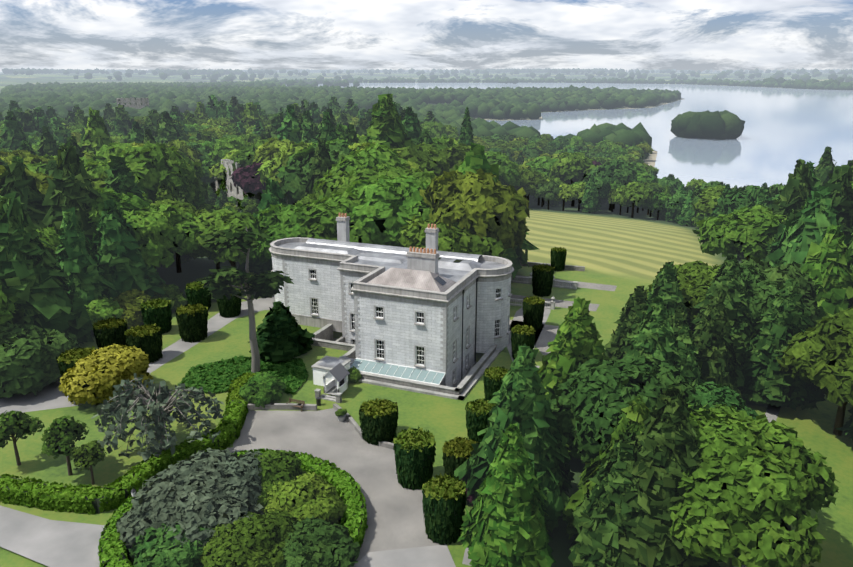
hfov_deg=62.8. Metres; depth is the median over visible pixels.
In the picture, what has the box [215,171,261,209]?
jealous wall ivy
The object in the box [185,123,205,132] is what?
tree
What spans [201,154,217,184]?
tree
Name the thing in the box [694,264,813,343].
tree
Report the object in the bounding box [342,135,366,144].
tree
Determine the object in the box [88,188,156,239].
tree
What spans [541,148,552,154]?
tree
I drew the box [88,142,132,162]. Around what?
tree
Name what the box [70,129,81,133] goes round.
tree
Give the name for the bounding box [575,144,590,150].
tree
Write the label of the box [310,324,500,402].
moat walls
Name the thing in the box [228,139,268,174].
tree
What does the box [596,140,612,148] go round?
tree
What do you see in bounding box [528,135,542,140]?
tree
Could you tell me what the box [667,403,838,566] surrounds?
tree
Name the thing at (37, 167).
tree
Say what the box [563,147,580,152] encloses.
tree
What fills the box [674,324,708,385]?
conifer tree
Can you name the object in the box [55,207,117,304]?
conifer tree
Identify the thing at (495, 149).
tree
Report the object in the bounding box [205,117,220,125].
tree
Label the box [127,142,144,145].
tree
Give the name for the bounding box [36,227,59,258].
tree
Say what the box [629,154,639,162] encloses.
tree
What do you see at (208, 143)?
tree
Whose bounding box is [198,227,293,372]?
pine tree
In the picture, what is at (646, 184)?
tree
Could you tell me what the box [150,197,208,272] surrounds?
tree
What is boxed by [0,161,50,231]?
conifer tree
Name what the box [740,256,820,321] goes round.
tree
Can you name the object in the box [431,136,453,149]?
tree
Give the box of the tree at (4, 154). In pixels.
[0,150,35,156]
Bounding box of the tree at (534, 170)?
[519,167,540,198]
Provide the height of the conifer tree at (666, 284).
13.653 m
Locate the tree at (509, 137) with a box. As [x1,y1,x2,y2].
[504,133,519,142]
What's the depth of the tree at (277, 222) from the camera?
102.44 m
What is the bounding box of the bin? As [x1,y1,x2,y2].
[316,397,320,405]
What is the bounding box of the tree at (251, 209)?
[243,204,258,214]
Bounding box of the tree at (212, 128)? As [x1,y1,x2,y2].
[199,127,231,133]
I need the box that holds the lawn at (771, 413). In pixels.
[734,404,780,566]
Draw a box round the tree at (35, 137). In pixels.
[28,134,40,141]
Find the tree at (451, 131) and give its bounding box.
[444,125,458,139]
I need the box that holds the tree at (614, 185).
[610,182,623,211]
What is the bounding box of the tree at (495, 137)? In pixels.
[489,134,504,140]
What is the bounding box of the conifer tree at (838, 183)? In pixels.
[824,165,852,235]
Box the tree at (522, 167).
[518,164,530,171]
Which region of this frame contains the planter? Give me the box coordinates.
[337,414,345,421]
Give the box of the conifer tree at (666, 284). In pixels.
[647,261,693,334]
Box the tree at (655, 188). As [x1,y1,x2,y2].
[646,185,662,216]
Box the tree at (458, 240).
[398,214,507,257]
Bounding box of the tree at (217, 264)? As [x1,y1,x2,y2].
[182,211,219,269]
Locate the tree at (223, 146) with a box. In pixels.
[208,137,249,162]
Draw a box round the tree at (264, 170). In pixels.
[255,157,295,204]
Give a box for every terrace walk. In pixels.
[509,320,558,354]
[510,294,599,310]
[513,275,616,290]
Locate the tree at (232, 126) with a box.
[218,123,235,129]
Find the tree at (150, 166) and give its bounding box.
[105,140,201,203]
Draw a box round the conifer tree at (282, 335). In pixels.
[248,301,314,363]
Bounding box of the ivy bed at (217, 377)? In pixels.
[177,355,308,394]
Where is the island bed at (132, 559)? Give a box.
[127,503,342,565]
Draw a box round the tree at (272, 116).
[264,114,274,119]
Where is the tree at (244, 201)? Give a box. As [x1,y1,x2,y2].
[241,197,250,206]
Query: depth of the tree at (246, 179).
193.99 m
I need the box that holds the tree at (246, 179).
[230,161,265,194]
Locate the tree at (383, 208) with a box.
[343,175,428,246]
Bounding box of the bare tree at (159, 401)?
[91,373,224,460]
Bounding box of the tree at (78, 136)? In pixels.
[71,132,81,141]
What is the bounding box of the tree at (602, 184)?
[582,176,610,199]
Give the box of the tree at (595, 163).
[592,161,602,166]
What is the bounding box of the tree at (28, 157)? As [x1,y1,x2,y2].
[3,151,50,164]
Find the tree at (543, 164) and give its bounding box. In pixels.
[525,156,557,175]
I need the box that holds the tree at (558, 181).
[552,178,568,184]
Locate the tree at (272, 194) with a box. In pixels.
[238,178,287,275]
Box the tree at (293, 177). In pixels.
[276,140,353,203]
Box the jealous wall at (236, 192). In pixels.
[206,159,260,209]
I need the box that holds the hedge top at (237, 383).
[225,372,254,407]
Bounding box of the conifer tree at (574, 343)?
[536,296,612,456]
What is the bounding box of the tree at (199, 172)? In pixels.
[167,148,209,200]
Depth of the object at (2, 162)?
149.91 m
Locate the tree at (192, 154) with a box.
[165,139,203,168]
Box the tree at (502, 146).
[493,144,513,155]
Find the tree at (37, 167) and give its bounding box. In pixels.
[26,162,46,172]
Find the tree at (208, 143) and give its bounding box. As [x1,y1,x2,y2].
[198,140,215,149]
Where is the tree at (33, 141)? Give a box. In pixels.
[27,138,38,144]
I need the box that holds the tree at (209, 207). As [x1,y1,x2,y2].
[197,203,216,211]
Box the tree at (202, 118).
[194,114,209,122]
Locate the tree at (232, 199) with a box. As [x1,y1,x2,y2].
[227,196,237,204]
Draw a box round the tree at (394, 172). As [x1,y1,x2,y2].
[330,166,436,194]
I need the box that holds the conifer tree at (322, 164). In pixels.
[304,137,332,195]
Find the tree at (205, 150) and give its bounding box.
[187,142,212,181]
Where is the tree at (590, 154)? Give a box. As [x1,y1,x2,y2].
[582,152,596,157]
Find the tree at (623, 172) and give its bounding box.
[585,159,636,210]
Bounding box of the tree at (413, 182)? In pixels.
[388,174,433,245]
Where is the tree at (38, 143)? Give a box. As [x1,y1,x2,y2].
[32,142,63,148]
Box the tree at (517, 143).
[507,140,524,147]
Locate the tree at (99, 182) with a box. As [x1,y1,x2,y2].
[90,174,107,189]
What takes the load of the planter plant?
in the planter
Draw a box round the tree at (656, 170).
[643,165,658,177]
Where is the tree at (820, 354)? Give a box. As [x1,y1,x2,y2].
[775,307,852,435]
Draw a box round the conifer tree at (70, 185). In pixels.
[42,141,101,242]
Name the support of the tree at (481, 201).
on the ground at (626, 252)
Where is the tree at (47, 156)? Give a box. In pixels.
[38,154,57,159]
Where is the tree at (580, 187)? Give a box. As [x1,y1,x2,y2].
[564,182,585,210]
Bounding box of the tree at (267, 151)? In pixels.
[251,138,293,165]
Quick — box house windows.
[310,258,509,380]
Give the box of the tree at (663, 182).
[656,178,679,192]
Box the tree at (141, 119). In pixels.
[134,116,147,121]
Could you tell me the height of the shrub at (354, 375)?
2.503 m
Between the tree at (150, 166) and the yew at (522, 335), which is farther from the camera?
the tree at (150, 166)
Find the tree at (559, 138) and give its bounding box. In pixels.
[553,135,568,141]
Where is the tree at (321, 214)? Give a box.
[299,191,377,243]
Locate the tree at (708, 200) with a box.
[693,185,733,215]
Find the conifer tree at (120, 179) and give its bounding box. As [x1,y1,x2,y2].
[105,155,149,202]
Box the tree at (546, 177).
[538,173,553,204]
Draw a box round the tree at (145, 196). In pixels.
[98,187,152,202]
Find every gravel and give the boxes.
[26,408,454,566]
[507,306,550,361]
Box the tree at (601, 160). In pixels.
[593,157,608,163]
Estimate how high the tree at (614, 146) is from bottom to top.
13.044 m
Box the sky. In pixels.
[0,0,852,71]
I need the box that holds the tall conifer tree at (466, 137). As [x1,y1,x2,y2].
[458,107,473,145]
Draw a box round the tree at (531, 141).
[528,139,543,142]
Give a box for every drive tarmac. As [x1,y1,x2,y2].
[0,506,105,566]
[353,544,455,566]
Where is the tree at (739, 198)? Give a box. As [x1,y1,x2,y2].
[716,184,762,214]
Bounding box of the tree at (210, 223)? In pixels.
[185,207,257,266]
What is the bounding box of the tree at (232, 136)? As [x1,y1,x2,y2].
[227,134,244,138]
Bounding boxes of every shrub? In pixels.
[0,321,79,397]
[58,344,154,405]
[85,295,123,329]
[113,289,156,327]
[116,501,146,552]
[118,448,262,548]
[129,519,214,566]
[153,283,187,310]
[185,276,216,300]
[194,509,296,566]
[214,450,268,514]
[237,271,256,294]
[239,372,286,407]
[252,450,306,508]
[260,472,347,523]
[280,515,360,566]
[348,366,361,382]
[460,475,475,506]
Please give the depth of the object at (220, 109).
392.61 m
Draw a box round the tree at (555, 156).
[550,154,561,158]
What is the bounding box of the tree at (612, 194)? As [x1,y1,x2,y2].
[608,188,634,214]
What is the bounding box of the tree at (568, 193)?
[551,184,578,210]
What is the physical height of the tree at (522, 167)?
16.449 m
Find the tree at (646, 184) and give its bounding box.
[643,182,656,214]
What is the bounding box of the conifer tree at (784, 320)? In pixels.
[738,278,825,410]
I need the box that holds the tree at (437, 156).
[415,142,449,175]
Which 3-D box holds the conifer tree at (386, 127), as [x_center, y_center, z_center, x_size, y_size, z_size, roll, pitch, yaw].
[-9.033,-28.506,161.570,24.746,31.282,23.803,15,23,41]
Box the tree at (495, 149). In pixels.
[488,148,501,152]
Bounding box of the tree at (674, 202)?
[665,191,687,223]
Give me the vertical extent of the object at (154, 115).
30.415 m
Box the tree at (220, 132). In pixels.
[214,130,228,134]
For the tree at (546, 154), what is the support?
on the ground at (626, 252)
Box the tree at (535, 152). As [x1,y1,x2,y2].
[522,146,542,157]
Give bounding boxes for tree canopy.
[0,81,852,146]
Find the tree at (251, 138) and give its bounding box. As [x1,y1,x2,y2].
[241,133,260,143]
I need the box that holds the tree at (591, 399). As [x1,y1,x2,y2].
[548,356,695,462]
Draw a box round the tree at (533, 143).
[527,142,538,145]
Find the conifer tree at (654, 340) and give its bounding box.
[622,296,678,365]
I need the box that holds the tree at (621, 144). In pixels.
[608,142,625,148]
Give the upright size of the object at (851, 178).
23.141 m
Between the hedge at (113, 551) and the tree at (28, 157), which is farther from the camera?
the tree at (28, 157)
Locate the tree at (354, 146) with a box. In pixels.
[348,142,422,171]
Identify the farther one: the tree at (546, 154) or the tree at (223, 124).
the tree at (223, 124)
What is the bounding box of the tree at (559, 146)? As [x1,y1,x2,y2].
[548,141,563,150]
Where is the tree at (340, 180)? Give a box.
[315,167,386,198]
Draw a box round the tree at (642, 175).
[630,166,658,206]
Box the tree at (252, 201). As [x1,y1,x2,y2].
[248,198,259,206]
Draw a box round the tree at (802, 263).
[788,260,805,267]
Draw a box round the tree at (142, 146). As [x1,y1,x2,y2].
[96,145,197,178]
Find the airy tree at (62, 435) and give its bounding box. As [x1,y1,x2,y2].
[41,415,89,475]
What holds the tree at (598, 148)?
on the ground at (626, 252)
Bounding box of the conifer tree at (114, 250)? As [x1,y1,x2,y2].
[86,199,165,297]
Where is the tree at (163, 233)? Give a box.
[123,204,203,268]
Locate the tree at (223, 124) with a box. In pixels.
[212,122,230,127]
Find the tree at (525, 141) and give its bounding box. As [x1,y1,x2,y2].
[509,137,527,144]
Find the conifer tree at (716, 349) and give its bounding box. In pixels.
[692,290,740,395]
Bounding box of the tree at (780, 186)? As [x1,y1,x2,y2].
[769,183,784,189]
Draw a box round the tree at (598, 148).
[588,146,602,152]
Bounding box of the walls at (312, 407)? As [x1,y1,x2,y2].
[247,403,393,448]
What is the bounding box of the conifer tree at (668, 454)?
[611,385,719,566]
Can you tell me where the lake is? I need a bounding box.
[286,83,852,187]
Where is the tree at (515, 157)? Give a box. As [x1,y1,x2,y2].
[512,153,526,160]
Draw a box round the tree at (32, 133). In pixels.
[24,130,42,136]
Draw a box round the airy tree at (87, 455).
[69,440,106,484]
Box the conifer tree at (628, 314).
[605,286,649,360]
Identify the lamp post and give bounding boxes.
[131,489,135,496]
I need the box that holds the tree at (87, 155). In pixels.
[83,151,94,158]
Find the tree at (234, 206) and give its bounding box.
[222,202,240,211]
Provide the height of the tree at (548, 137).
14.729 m
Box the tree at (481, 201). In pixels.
[418,168,531,250]
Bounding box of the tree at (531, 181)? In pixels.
[516,170,546,206]
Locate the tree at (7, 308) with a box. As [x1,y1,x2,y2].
[0,285,23,326]
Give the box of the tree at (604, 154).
[596,152,610,158]
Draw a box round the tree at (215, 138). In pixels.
[212,134,234,141]
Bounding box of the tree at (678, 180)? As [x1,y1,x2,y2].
[663,177,681,184]
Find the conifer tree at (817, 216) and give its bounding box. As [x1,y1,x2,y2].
[767,185,850,266]
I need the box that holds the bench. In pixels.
[286,398,304,411]
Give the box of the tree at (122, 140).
[120,137,127,142]
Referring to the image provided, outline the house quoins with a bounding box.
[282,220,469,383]
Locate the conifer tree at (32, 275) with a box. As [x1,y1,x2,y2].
[0,192,93,343]
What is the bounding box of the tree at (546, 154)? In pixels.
[539,153,550,158]
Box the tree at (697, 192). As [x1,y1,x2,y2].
[691,181,725,214]
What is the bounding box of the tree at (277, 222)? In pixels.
[249,202,314,262]
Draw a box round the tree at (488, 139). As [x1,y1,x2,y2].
[482,136,494,142]
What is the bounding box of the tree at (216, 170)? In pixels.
[208,149,237,179]
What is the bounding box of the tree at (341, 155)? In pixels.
[335,153,349,166]
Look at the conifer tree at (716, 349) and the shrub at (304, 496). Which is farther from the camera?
the conifer tree at (716, 349)
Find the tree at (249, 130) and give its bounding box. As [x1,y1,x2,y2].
[245,125,270,135]
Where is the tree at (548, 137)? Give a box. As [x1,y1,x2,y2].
[541,134,553,140]
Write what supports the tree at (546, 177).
on the ground at (626, 252)
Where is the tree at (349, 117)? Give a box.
[335,114,356,121]
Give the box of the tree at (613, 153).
[607,149,627,158]
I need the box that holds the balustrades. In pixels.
[510,272,576,309]
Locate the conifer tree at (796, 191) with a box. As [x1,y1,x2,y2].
[744,159,814,259]
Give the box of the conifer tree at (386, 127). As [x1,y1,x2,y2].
[363,93,417,151]
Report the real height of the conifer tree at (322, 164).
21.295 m
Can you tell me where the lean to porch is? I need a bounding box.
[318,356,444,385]
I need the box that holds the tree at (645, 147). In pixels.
[636,143,653,156]
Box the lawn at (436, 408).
[288,326,512,425]
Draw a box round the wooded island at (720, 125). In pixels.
[670,110,744,139]
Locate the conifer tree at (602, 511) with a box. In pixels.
[566,430,642,566]
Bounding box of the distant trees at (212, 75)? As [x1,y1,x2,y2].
[2,67,852,88]
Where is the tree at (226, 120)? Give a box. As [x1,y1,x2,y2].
[214,117,233,123]
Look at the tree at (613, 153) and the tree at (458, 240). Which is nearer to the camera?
the tree at (458, 240)
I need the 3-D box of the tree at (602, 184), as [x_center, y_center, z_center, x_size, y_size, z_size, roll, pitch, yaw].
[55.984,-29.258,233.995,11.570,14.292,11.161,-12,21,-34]
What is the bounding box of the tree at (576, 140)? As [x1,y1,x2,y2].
[569,136,584,144]
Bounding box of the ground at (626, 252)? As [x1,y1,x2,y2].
[0,72,852,566]
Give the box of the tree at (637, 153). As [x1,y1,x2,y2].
[627,151,641,156]
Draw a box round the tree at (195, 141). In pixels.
[186,139,203,143]
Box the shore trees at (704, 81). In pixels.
[247,77,852,89]
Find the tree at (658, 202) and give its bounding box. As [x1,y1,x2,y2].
[641,192,670,219]
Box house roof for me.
[277,238,505,291]
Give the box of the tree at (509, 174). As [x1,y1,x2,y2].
[485,151,522,186]
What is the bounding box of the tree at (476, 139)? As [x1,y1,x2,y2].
[473,136,486,144]
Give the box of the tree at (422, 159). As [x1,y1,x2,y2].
[393,145,441,175]
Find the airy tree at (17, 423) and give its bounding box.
[0,410,44,465]
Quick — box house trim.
[269,216,513,384]
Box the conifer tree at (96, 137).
[79,107,113,153]
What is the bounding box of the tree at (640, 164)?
[630,161,645,167]
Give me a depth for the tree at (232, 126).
355.45 m
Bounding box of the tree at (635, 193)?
[614,181,654,217]
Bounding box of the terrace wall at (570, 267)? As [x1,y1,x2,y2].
[520,262,584,270]
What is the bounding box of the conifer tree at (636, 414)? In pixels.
[562,395,649,542]
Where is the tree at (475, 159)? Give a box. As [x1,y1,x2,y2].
[451,142,538,278]
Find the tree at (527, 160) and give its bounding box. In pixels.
[522,158,533,164]
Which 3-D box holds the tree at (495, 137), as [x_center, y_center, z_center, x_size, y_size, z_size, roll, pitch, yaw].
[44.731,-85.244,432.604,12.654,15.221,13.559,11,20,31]
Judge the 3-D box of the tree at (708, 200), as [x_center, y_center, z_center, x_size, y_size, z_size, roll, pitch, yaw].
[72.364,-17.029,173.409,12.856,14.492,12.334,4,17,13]
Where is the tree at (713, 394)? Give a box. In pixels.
[693,381,757,418]
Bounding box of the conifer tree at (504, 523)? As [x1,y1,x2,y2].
[457,423,555,566]
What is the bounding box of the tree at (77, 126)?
[67,124,82,130]
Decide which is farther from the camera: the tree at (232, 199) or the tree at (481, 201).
the tree at (232, 199)
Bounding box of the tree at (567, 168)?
[548,152,598,206]
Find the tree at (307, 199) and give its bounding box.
[293,193,317,205]
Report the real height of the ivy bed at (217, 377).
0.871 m
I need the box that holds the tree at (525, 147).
[519,145,534,150]
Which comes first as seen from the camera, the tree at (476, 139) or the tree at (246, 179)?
the tree at (246, 179)
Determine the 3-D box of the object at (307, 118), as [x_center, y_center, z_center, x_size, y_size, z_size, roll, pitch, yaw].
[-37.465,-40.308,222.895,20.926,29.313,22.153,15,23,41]
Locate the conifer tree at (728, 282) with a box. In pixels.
[690,254,754,386]
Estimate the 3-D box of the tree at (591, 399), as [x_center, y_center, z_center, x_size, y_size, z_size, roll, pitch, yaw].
[15.696,12.322,55.680,12.827,13.955,13.238,-3,17,-10]
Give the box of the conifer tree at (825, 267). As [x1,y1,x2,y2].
[801,224,852,327]
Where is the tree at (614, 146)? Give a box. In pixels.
[609,145,622,149]
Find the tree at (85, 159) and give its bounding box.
[45,156,88,167]
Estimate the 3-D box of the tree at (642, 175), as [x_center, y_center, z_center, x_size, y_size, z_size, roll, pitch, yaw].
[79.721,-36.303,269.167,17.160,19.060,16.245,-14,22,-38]
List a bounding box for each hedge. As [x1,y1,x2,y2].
[0,399,248,514]
[97,448,367,566]
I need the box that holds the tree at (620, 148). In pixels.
[608,146,625,150]
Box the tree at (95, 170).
[84,161,150,199]
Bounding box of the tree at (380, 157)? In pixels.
[313,142,410,193]
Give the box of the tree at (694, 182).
[685,178,706,187]
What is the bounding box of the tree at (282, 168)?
[278,138,347,184]
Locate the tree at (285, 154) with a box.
[269,141,311,187]
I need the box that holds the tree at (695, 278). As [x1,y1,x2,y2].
[644,260,720,324]
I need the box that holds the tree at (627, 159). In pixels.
[616,156,632,162]
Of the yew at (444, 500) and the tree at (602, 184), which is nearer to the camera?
the yew at (444, 500)
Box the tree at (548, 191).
[533,181,562,209]
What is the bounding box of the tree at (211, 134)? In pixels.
[188,129,216,137]
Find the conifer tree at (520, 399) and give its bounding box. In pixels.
[454,344,574,531]
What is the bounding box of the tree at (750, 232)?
[692,204,786,259]
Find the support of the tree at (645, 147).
on the ground at (626, 252)
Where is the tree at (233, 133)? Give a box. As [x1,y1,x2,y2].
[221,129,244,135]
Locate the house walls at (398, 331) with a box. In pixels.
[272,257,510,386]
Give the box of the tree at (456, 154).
[438,142,470,171]
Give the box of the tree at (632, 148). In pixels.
[626,146,643,155]
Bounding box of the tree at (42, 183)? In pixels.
[0,165,53,194]
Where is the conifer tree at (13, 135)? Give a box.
[0,111,31,150]
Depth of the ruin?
675.55 m
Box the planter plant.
[335,408,346,416]
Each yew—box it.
[56,346,94,375]
[92,316,127,348]
[124,324,162,362]
[140,298,171,333]
[175,303,208,342]
[185,281,211,309]
[216,289,241,317]
[359,398,398,444]
[393,426,435,490]
[421,473,466,544]
[442,436,478,478]
[465,398,496,443]
[483,366,508,400]
[511,324,535,359]
[522,295,544,329]
[532,263,554,296]
[550,247,566,270]
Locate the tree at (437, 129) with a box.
[420,121,448,138]
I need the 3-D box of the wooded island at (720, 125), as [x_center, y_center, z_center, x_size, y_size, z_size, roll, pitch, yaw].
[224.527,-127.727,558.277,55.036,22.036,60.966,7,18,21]

